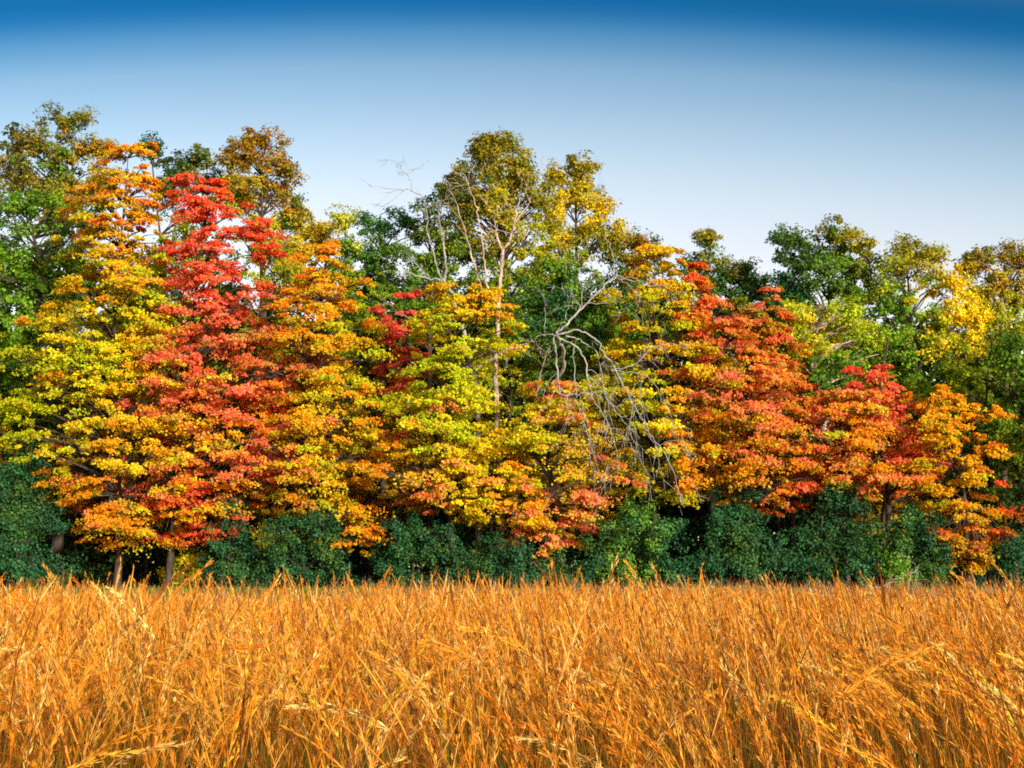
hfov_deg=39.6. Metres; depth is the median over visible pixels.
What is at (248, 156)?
broadleaf tree
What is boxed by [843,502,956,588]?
shrub
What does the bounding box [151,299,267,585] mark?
woodland tree
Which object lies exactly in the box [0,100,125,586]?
broadleaf tree
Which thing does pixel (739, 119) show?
sky
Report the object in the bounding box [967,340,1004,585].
young tree
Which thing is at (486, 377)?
maple tree
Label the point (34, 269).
broadleaf tree
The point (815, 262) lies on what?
broadleaf tree
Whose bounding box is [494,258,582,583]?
woodland tree
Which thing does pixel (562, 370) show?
dead tree
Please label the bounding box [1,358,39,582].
woodland tree
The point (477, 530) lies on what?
dead tree
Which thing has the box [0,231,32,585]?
woodland tree
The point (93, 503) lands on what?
woodland tree
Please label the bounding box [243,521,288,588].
shrub
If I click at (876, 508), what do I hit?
maple tree
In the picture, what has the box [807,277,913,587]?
woodland tree
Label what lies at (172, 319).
maple tree
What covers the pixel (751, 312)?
maple tree
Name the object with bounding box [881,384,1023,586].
maple tree
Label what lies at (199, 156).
broadleaf tree
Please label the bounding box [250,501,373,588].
shrub
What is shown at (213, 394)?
maple tree
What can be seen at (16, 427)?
maple tree
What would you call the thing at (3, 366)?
maple tree
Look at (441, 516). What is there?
woodland tree
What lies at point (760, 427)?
maple tree
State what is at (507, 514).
young tree
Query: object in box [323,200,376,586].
broadleaf tree
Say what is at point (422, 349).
woodland tree
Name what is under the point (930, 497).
woodland tree
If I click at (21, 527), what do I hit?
shrub
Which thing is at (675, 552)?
shrub
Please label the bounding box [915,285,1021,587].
woodland tree
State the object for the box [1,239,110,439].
woodland tree
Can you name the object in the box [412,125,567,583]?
broadleaf tree
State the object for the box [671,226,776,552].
broadleaf tree
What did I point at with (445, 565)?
young tree
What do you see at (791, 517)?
woodland tree
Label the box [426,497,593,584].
shrub
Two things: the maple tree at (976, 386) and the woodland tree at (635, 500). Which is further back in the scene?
the woodland tree at (635, 500)
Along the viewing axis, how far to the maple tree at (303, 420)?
45.69 m
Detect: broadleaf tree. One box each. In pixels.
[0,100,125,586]
[0,186,120,586]
[0,248,11,311]
[135,130,254,587]
[205,121,315,583]
[267,194,341,585]
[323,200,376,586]
[338,205,421,587]
[357,196,494,585]
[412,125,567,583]
[495,248,617,585]
[512,147,634,584]
[579,226,678,587]
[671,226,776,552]
[760,213,888,586]
[771,293,893,588]
[852,231,995,586]
[953,237,1023,586]
[975,327,1023,586]
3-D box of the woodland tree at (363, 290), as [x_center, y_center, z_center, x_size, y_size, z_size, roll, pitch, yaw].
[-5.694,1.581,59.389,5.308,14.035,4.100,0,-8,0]
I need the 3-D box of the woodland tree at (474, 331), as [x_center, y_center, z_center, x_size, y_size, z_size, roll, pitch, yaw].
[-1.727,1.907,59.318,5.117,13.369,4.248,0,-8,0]
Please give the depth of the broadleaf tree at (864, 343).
50.19 m
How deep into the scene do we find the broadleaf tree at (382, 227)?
56.88 m
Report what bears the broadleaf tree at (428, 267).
on the ground at (406, 586)
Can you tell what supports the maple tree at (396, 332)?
on the ground at (406, 586)
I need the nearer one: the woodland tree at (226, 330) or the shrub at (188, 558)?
the shrub at (188, 558)
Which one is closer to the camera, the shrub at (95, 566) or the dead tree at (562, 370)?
the dead tree at (562, 370)
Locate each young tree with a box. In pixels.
[67,370,93,587]
[439,378,456,568]
[490,396,511,564]
[586,313,626,579]
[862,331,893,586]
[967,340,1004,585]
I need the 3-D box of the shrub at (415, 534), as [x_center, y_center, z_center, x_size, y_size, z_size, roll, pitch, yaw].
[-2.739,5.307,44.848,4.546,2.878,2.514,0,-8,0]
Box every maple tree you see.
[0,141,241,587]
[0,265,32,508]
[0,332,100,588]
[72,250,221,586]
[105,172,343,587]
[194,295,331,561]
[215,238,429,587]
[287,269,438,588]
[349,281,529,579]
[355,289,443,583]
[438,325,579,586]
[442,378,647,588]
[444,427,556,583]
[523,298,667,585]
[566,243,754,586]
[653,261,848,586]
[676,296,829,584]
[735,286,834,588]
[763,387,914,582]
[817,381,945,585]
[838,363,954,586]
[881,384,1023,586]
[900,365,1022,581]
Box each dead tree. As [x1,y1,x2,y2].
[361,156,491,585]
[441,157,548,586]
[475,147,704,581]
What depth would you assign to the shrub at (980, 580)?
51.86 m
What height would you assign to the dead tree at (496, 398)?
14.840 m
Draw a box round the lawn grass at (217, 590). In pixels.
[0,583,1023,610]
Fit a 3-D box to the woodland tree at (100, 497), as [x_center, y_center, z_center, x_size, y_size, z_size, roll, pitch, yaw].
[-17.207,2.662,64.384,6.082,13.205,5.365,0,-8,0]
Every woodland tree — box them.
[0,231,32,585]
[0,361,124,586]
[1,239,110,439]
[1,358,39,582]
[85,309,182,586]
[90,249,203,584]
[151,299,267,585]
[189,264,286,586]
[204,310,340,587]
[284,328,417,585]
[313,258,436,580]
[365,297,454,582]
[412,272,520,582]
[416,312,534,587]
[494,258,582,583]
[510,295,602,552]
[555,305,674,584]
[601,263,688,568]
[630,295,732,585]
[671,285,800,586]
[751,281,847,585]
[752,320,866,586]
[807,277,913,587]
[813,323,944,584]
[876,320,959,578]
[914,357,1023,587]
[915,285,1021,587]
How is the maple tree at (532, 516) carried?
on the ground at (406, 586)
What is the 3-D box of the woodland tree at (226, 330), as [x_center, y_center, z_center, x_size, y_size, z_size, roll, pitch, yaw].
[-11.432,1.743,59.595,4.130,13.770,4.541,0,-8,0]
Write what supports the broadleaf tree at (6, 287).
on the ground at (406, 586)
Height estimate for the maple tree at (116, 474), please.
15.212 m
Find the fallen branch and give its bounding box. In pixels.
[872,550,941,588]
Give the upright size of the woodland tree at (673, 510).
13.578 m
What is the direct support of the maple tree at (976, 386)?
on the ground at (406, 586)
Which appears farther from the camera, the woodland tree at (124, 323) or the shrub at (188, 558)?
the woodland tree at (124, 323)
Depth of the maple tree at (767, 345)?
49.01 m
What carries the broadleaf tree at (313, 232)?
on the ground at (406, 586)
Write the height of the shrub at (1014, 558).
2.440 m
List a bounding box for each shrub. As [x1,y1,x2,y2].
[0,438,88,588]
[0,504,105,587]
[63,517,205,587]
[155,537,208,587]
[193,492,264,588]
[235,511,420,587]
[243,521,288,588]
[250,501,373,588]
[356,508,493,588]
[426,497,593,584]
[461,529,594,589]
[571,495,706,589]
[589,501,815,588]
[675,478,795,588]
[774,482,903,590]
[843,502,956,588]
[847,522,1014,588]
[979,522,1023,584]
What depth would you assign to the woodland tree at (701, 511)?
60.67 m
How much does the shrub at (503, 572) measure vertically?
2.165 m
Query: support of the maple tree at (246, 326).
on the ground at (406, 586)
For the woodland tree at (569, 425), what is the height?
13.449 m
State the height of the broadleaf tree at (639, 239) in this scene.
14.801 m
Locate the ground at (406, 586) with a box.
[3,577,957,588]
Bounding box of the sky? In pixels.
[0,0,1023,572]
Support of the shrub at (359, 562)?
on the ground at (406, 586)
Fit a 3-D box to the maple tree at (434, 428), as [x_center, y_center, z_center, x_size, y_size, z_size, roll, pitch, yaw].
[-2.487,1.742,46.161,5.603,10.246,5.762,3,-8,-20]
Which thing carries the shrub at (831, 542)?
on the lawn
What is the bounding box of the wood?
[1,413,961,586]
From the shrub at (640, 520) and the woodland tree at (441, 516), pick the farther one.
the woodland tree at (441, 516)
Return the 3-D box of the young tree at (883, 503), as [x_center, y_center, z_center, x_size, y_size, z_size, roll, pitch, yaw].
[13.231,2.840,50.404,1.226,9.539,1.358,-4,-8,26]
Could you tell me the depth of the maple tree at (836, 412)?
45.55 m
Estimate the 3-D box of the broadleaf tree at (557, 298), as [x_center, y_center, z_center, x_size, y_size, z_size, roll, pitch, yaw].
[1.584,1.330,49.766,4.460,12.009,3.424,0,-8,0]
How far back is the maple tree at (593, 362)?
51.03 m
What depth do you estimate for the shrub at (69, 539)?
52.49 m
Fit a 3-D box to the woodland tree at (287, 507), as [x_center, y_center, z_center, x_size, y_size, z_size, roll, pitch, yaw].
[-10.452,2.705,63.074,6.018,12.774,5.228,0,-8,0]
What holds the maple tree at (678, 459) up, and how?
on the ground at (406, 586)
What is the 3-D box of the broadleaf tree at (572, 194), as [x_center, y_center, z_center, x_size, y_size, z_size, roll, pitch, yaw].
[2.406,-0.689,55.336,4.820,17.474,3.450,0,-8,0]
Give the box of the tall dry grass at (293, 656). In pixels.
[0,554,1023,767]
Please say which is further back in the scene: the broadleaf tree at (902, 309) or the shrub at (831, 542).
the broadleaf tree at (902, 309)
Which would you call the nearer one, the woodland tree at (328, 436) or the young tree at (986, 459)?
the young tree at (986, 459)
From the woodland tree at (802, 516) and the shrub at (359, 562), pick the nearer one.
the shrub at (359, 562)
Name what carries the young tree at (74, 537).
on the ground at (406, 586)
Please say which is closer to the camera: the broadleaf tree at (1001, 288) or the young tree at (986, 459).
the young tree at (986, 459)
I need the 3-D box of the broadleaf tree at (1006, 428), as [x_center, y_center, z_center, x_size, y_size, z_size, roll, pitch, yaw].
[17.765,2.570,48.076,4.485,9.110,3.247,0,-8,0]
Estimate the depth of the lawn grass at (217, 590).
42.10 m
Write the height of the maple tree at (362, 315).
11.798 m
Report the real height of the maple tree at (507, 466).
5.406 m
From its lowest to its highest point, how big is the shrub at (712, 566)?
3.801 m
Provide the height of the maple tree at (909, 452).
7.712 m
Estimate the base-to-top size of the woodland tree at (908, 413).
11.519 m
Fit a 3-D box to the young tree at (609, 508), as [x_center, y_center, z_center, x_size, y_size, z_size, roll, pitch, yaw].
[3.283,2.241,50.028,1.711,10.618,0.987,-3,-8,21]
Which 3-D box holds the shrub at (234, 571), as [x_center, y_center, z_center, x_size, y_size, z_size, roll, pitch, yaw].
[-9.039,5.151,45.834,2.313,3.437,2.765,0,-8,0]

